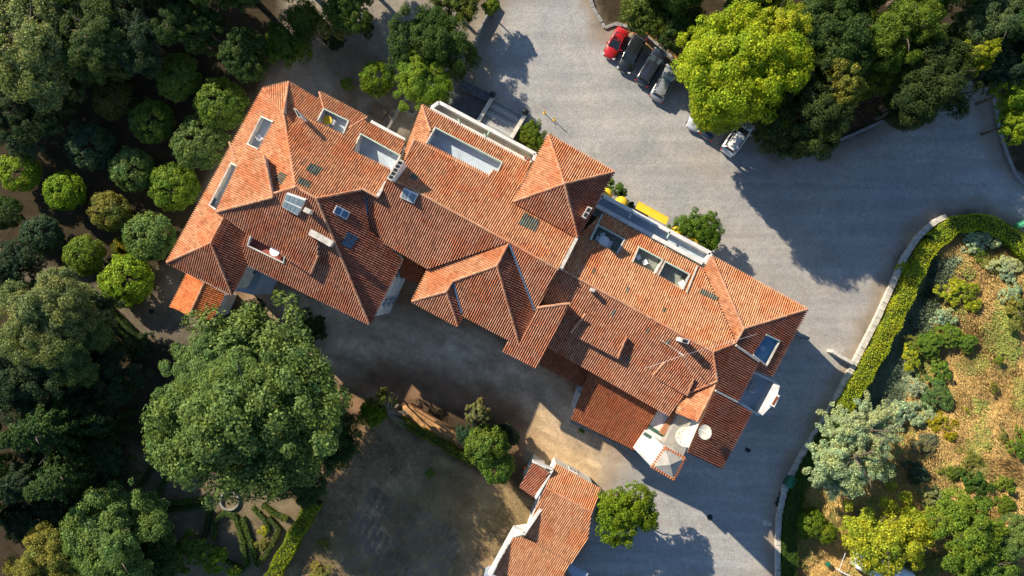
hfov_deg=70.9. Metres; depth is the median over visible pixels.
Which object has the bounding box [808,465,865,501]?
tree
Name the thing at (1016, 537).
tree
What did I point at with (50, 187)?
globe tree
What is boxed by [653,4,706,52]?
tree
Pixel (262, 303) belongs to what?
tree
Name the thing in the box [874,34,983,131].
tree
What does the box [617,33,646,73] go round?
parked car
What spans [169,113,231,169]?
globe tree
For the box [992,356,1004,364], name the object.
shrub
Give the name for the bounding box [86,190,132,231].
globe tree
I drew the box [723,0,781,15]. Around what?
tree
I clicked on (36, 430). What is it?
tree
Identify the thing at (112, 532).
tree
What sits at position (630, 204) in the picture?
shrub
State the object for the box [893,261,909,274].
shrub
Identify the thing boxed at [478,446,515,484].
tree
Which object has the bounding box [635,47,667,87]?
parked car
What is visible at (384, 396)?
tree
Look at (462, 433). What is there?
tree
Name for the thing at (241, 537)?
box hedge
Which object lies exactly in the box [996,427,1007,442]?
shrub
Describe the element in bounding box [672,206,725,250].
tree
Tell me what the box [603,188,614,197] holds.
awning
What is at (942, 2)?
tree
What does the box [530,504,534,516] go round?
window
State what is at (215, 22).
tree
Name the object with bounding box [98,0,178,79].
tree
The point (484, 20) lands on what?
retaining wall
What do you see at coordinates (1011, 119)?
tree
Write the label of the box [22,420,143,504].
tree
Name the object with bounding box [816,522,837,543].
tree
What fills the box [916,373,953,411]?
shrub
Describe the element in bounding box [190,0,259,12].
tree
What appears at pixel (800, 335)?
gate wall
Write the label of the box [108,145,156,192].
globe tree
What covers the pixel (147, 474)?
box hedge
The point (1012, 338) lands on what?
hillside weeds
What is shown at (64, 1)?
tree
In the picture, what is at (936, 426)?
shrub
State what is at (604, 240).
table
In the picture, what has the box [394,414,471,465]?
hedge
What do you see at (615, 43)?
parked car
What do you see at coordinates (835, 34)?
tree
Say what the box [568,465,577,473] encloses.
window
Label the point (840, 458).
tree
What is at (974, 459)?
shrub
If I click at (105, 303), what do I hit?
tree
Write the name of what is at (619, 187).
tree
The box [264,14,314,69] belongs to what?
tree
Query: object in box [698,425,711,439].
satellite dish
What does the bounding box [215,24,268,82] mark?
tree
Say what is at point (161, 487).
box hedge
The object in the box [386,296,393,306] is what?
window
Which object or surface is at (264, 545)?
shrub
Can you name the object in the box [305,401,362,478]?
tree
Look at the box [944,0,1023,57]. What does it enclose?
tree
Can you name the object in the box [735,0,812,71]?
tree
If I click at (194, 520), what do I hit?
parterre ground
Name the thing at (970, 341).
shrub
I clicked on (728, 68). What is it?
tree
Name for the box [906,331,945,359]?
shrub
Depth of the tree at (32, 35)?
73.81 m
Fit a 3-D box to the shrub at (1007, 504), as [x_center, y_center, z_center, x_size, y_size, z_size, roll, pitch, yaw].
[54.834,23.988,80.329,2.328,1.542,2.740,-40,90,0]
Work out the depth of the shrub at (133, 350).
82.88 m
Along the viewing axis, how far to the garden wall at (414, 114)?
79.65 m
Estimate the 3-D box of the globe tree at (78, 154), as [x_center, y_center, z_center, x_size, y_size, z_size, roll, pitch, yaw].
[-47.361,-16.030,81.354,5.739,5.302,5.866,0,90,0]
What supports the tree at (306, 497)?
on the parterre ground at (194, 520)
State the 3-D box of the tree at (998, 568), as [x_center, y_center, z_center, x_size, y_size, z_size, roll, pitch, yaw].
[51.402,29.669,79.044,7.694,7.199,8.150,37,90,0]
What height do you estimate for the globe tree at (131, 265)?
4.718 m
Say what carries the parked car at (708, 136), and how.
on the driveway
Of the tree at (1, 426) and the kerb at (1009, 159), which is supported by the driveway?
the kerb at (1009, 159)
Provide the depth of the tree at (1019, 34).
70.23 m
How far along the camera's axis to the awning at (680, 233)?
76.48 m
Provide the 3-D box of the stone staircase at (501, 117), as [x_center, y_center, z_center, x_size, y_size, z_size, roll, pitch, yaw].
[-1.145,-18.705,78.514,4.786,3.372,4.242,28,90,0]
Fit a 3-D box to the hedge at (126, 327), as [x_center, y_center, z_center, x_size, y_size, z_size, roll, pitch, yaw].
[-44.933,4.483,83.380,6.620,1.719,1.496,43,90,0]
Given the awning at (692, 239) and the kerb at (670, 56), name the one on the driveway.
the kerb at (670, 56)
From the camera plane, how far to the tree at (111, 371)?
77.64 m
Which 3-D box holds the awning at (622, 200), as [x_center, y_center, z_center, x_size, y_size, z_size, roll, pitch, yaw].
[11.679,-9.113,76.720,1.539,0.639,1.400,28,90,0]
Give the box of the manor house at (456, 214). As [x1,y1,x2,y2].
[166,80,807,479]
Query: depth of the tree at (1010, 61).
71.95 m
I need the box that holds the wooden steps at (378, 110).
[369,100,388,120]
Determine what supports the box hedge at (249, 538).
on the parterre ground at (194, 520)
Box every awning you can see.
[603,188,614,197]
[615,194,628,205]
[634,201,668,225]
[671,224,683,235]
[688,235,700,244]
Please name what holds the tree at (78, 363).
on the ground at (76, 222)
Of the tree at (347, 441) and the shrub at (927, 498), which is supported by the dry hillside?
the shrub at (927, 498)
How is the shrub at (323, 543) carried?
on the lawn at (398, 432)
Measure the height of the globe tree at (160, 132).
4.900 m
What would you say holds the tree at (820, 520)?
on the ground at (76, 222)
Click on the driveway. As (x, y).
(826, 242)
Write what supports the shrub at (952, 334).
on the dry hillside
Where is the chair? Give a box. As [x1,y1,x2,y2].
[255,135,262,141]
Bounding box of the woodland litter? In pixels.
[627,35,887,156]
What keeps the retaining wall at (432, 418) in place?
on the bank
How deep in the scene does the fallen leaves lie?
79.99 m
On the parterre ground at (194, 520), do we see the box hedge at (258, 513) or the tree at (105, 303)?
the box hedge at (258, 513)
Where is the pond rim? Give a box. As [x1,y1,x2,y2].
[219,491,239,510]
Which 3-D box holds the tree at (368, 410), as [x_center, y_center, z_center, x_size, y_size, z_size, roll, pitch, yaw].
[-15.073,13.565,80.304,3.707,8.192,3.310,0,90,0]
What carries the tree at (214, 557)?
on the parterre ground at (194, 520)
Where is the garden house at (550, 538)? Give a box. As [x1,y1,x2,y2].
[484,454,600,575]
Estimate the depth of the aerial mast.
69.24 m
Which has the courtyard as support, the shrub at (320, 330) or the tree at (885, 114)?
the shrub at (320, 330)
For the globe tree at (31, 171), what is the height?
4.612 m
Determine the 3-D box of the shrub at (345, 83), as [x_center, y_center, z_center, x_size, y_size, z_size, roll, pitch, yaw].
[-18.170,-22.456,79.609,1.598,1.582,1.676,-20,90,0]
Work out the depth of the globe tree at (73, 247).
80.67 m
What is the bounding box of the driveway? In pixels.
[474,0,1023,575]
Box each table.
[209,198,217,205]
[269,247,280,255]
[323,116,331,124]
[599,236,608,246]
[748,381,757,390]
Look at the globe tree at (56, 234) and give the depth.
80.84 m
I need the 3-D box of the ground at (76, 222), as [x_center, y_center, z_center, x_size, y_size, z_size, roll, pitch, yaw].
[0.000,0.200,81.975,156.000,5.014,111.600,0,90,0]
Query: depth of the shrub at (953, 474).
79.86 m
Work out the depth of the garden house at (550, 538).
78.08 m
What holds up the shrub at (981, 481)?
on the dry hillside
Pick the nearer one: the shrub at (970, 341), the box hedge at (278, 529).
the shrub at (970, 341)
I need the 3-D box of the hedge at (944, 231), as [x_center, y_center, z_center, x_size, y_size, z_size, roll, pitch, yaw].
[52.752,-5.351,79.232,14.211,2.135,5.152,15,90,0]
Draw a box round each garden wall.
[387,96,407,129]
[404,103,421,115]
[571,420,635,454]
[774,214,946,575]
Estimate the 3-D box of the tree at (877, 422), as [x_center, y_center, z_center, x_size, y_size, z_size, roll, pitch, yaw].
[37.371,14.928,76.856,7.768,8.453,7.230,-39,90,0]
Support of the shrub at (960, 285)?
on the dry hillside
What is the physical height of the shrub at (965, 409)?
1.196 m
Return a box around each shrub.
[110,237,127,256]
[123,332,155,361]
[254,537,269,551]
[256,525,269,536]
[298,307,327,344]
[309,561,331,575]
[316,538,328,549]
[322,32,345,51]
[340,76,355,90]
[355,22,374,38]
[425,468,436,479]
[628,201,634,208]
[887,399,923,426]
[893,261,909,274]
[900,461,929,484]
[901,342,920,371]
[901,376,927,397]
[904,335,922,350]
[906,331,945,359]
[908,432,943,457]
[914,481,952,520]
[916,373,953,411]
[917,399,936,423]
[924,410,958,441]
[929,307,958,325]
[929,322,965,348]
[930,354,952,384]
[932,276,981,312]
[937,464,965,482]
[950,333,978,353]
[954,447,983,470]
[958,468,995,505]
[960,231,1001,253]
[960,402,970,419]
[961,229,976,244]
[966,243,985,263]
[985,254,1023,281]
[990,379,998,394]
[990,475,1015,493]
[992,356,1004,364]
[992,494,1016,514]
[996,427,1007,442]
[997,275,1021,304]
[1005,288,1023,331]
[1005,425,1023,459]
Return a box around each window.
[381,296,389,306]
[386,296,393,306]
[390,296,397,305]
[394,268,400,278]
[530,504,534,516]
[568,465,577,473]
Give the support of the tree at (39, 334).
on the ground at (76, 222)
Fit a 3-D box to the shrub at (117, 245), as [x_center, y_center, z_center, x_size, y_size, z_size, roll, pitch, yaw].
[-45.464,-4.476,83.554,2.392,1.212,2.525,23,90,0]
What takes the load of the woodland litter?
on the ground at (76, 222)
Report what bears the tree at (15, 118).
on the ground at (76, 222)
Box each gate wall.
[794,332,809,339]
[827,349,853,364]
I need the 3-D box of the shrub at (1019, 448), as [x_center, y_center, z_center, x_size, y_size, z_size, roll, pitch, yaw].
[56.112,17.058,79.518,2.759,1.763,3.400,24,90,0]
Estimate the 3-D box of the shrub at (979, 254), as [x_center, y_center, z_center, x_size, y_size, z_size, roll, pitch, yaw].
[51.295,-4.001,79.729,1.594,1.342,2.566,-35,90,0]
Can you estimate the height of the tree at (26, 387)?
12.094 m
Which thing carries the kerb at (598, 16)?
on the driveway
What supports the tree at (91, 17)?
on the ground at (76, 222)
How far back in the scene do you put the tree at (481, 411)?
78.16 m
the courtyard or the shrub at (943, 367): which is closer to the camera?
the shrub at (943, 367)
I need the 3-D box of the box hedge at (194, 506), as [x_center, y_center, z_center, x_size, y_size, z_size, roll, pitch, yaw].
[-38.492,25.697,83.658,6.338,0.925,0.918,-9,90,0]
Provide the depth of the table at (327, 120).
71.61 m
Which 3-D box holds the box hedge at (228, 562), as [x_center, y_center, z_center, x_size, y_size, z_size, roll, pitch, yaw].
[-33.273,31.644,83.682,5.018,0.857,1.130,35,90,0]
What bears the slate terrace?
on the terrace bedding
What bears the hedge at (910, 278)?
on the dry hillside
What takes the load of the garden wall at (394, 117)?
on the ground at (76, 222)
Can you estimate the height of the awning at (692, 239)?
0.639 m
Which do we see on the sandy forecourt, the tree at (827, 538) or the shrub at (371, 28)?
the shrub at (371, 28)
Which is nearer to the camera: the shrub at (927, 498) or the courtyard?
the shrub at (927, 498)
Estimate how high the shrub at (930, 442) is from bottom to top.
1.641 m
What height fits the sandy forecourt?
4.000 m
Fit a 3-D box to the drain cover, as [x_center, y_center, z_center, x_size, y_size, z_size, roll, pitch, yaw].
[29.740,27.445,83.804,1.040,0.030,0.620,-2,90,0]
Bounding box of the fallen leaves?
[193,1,475,212]
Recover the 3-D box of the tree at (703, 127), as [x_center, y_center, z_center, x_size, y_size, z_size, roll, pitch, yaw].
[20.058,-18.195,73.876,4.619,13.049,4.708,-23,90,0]
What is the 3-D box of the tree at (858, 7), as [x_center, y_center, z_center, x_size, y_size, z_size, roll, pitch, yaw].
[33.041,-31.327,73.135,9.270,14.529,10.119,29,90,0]
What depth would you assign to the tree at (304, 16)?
75.77 m
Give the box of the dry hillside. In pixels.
[796,232,1023,575]
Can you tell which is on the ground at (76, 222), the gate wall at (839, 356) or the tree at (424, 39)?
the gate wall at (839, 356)
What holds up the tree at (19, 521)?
on the ground at (76, 222)
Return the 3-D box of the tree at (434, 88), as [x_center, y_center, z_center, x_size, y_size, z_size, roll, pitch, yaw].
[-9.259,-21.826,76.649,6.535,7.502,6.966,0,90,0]
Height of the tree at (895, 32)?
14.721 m
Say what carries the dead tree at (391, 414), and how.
on the ground at (76, 222)
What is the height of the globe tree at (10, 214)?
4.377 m
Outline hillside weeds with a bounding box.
[799,234,1023,575]
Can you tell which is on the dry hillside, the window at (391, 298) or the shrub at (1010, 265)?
the shrub at (1010, 265)
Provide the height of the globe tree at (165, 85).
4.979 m
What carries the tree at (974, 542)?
on the dry hillside
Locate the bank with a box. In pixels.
[402,405,463,448]
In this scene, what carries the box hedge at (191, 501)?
on the parterre ground at (194, 520)
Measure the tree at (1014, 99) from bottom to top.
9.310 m
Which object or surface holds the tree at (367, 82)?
on the sandy forecourt
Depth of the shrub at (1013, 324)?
79.06 m
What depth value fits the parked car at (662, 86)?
78.86 m
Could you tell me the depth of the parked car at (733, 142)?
78.66 m
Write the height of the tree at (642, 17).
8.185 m
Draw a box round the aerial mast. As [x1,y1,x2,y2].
[647,334,755,374]
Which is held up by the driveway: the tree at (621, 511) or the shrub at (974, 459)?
the tree at (621, 511)
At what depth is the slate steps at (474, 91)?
79.60 m
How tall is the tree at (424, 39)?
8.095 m
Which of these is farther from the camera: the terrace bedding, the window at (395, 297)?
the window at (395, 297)
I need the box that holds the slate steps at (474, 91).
[458,80,489,102]
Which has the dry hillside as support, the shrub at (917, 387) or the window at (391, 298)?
the shrub at (917, 387)
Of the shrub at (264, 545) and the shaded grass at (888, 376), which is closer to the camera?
the shaded grass at (888, 376)
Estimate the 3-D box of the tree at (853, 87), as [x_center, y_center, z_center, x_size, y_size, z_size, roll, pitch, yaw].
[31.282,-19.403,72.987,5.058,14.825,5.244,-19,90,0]
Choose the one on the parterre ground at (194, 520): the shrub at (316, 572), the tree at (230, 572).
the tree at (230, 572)
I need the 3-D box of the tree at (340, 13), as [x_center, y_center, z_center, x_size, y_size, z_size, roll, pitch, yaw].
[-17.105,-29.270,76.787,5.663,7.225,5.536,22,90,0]
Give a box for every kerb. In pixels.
[589,0,605,28]
[605,22,884,152]
[992,94,1023,185]
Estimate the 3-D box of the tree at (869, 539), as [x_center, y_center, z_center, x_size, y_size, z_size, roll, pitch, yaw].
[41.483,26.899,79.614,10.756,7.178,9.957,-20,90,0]
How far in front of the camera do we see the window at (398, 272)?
75.63 m
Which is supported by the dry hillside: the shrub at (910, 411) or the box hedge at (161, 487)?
the shrub at (910, 411)
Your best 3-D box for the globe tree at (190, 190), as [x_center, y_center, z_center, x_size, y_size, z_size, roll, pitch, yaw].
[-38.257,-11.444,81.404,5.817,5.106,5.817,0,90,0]
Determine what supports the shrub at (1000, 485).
on the dry hillside
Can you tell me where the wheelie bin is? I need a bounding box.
[782,474,796,488]
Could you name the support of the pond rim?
on the parterre ground at (194, 520)
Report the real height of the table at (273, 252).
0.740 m
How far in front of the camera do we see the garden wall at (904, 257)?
79.77 m
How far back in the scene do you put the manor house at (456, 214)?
70.28 m
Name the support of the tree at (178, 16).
on the ground at (76, 222)
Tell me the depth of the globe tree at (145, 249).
80.35 m
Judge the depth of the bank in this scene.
83.55 m
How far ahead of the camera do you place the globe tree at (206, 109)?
77.19 m
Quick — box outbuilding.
[169,274,236,319]
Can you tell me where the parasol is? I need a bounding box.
[675,427,690,446]
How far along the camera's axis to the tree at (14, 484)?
75.44 m
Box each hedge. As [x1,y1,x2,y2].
[110,306,148,348]
[127,456,157,504]
[154,470,168,502]
[155,496,203,506]
[162,502,208,513]
[201,509,213,538]
[209,544,244,572]
[210,510,250,567]
[240,516,258,564]
[251,505,270,532]
[254,515,281,567]
[261,503,289,521]
[264,498,323,575]
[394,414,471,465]
[780,405,850,575]
[835,238,942,411]
[923,213,1023,261]
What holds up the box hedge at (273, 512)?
on the parterre ground at (194, 520)
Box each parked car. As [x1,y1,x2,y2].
[603,25,629,60]
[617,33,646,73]
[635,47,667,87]
[649,64,677,102]
[686,114,699,131]
[699,129,717,141]
[720,122,753,157]
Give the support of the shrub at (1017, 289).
on the dry hillside
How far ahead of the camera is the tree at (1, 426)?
77.72 m
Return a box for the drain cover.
[762,521,771,525]
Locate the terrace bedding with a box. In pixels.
[429,87,484,119]
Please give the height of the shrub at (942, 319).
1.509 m
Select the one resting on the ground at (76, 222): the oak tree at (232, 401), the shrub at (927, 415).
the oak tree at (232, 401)
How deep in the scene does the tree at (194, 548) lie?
80.33 m
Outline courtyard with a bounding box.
[236,278,609,484]
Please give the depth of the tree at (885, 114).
73.67 m
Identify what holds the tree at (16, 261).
on the ground at (76, 222)
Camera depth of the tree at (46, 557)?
75.06 m
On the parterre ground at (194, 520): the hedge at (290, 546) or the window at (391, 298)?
the hedge at (290, 546)
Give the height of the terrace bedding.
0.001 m
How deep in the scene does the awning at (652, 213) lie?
76.62 m
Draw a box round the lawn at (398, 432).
[284,419,532,575]
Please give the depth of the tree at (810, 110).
68.44 m
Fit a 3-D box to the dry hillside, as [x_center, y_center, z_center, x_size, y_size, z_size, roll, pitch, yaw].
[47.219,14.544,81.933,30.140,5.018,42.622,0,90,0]
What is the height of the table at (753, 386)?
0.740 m
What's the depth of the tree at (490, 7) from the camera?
76.66 m
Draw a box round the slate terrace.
[446,88,485,118]
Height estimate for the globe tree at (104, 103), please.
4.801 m
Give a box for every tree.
[0,0,120,115]
[0,72,76,148]
[0,129,47,165]
[0,152,41,192]
[0,195,23,230]
[0,238,47,296]
[0,266,113,370]
[0,325,84,426]
[0,366,11,430]
[0,384,144,462]
[0,444,76,511]
[0,451,21,526]
[0,495,73,549]
[1,520,84,575]
[18,213,65,254]
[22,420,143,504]
[26,301,122,387]
[33,0,70,7]
[42,169,87,210]
[45,385,117,444]
[54,488,101,528]
[57,0,144,85]
[57,477,176,575]
[61,233,107,276]
[64,118,118,171]
[84,290,130,356]
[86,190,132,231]
[89,337,154,405]
[92,78,136,120]
[97,253,154,308]
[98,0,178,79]
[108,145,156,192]
[121,209,177,260]
[127,97,176,143]
[137,536,183,575]
[139,288,353,510]
[147,161,201,212]
[150,0,208,46]
[156,52,202,102]
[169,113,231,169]
[173,527,216,575]
[182,6,232,57]
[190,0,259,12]
[192,76,250,129]
[203,546,228,574]
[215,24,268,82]
[226,565,242,575]
[241,297,267,315]
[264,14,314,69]
[274,471,327,510]
[284,0,320,38]
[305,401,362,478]
[311,17,350,40]
[319,0,374,36]
[357,396,387,428]
[358,61,394,98]
[376,387,397,410]
[382,395,408,429]
[384,3,481,103]
[392,49,453,111]
[427,0,480,30]
[454,422,475,445]
[464,397,493,423]
[464,423,509,468]
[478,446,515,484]
[480,0,500,16]
[487,422,519,449]
[515,118,552,153]
[593,480,659,548]
[606,178,627,196]
[618,0,673,40]
[652,0,703,15]
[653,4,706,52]
[670,0,815,135]
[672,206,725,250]
[676,19,738,65]
[688,91,736,132]
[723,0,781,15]
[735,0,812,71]
[743,57,856,161]
[791,0,877,79]
[796,506,826,537]
[798,523,813,539]
[802,401,897,498]
[803,57,868,108]
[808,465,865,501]
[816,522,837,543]
[820,0,880,14]
[830,390,904,464]
[838,480,938,575]
[855,0,948,81]
[856,57,906,100]
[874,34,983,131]
[874,81,931,130]
[886,0,977,14]
[914,485,1010,574]
[943,523,1021,575]
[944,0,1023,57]
[951,37,1002,77]
[969,38,1023,95]
[975,71,1023,110]
[980,106,1023,145]
[995,512,1023,561]
[1007,2,1023,73]
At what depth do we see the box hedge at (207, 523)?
83.48 m
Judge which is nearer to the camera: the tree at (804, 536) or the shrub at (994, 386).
the shrub at (994, 386)
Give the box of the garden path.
[0,246,226,347]
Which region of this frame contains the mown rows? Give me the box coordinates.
[332,486,461,575]
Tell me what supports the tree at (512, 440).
on the ground at (76, 222)
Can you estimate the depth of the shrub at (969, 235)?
79.25 m
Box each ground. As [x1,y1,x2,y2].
[0,0,1023,575]
[127,446,325,575]
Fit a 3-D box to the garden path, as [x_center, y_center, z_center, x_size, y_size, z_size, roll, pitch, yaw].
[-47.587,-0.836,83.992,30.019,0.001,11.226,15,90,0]
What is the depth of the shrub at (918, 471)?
80.19 m
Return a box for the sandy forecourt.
[163,0,485,265]
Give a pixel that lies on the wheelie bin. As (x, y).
(788, 481)
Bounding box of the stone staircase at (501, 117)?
[477,91,528,139]
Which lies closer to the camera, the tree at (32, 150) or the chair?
the chair
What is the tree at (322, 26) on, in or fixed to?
on the sandy forecourt
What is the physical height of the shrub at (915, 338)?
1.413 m
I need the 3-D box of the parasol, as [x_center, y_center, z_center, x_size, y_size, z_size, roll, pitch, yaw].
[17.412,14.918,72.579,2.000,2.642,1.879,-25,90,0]
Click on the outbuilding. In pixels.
(194, 293)
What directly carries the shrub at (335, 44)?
on the sandy forecourt
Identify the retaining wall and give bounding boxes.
[409,402,455,433]
[472,14,489,72]
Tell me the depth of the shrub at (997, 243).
79.15 m
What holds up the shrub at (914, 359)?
on the dry hillside
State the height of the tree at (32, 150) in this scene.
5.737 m
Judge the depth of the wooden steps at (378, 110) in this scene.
79.72 m
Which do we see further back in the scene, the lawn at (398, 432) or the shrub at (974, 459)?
the lawn at (398, 432)
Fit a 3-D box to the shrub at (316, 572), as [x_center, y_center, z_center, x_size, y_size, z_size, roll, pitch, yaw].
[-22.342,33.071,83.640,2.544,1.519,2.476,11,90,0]
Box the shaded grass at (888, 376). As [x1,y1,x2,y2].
[847,253,965,418]
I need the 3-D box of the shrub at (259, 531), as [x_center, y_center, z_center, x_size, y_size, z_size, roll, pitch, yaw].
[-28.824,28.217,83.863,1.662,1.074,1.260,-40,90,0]
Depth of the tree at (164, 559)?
77.32 m
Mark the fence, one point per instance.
(840, 566)
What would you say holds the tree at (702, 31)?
on the ground at (76, 222)
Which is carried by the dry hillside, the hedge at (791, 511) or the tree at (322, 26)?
the hedge at (791, 511)
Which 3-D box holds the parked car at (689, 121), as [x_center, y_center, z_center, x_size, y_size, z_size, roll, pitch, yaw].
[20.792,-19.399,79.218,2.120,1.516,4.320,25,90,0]
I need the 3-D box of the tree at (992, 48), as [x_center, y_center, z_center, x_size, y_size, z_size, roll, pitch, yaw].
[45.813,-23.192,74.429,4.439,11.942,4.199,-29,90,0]
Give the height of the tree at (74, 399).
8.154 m
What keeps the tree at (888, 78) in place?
on the ground at (76, 222)
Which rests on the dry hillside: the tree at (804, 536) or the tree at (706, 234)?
the tree at (804, 536)
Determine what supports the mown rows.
on the lawn at (398, 432)
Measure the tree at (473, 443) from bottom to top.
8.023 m
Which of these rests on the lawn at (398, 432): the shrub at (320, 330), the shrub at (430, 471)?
the shrub at (430, 471)
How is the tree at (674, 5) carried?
on the ground at (76, 222)
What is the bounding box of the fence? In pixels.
[836,553,849,575]
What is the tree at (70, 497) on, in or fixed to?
on the ground at (76, 222)
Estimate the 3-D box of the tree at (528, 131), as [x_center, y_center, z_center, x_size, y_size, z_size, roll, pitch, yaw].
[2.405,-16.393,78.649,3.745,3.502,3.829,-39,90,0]
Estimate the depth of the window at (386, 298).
76.37 m
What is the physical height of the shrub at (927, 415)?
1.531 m
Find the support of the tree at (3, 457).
on the ground at (76, 222)

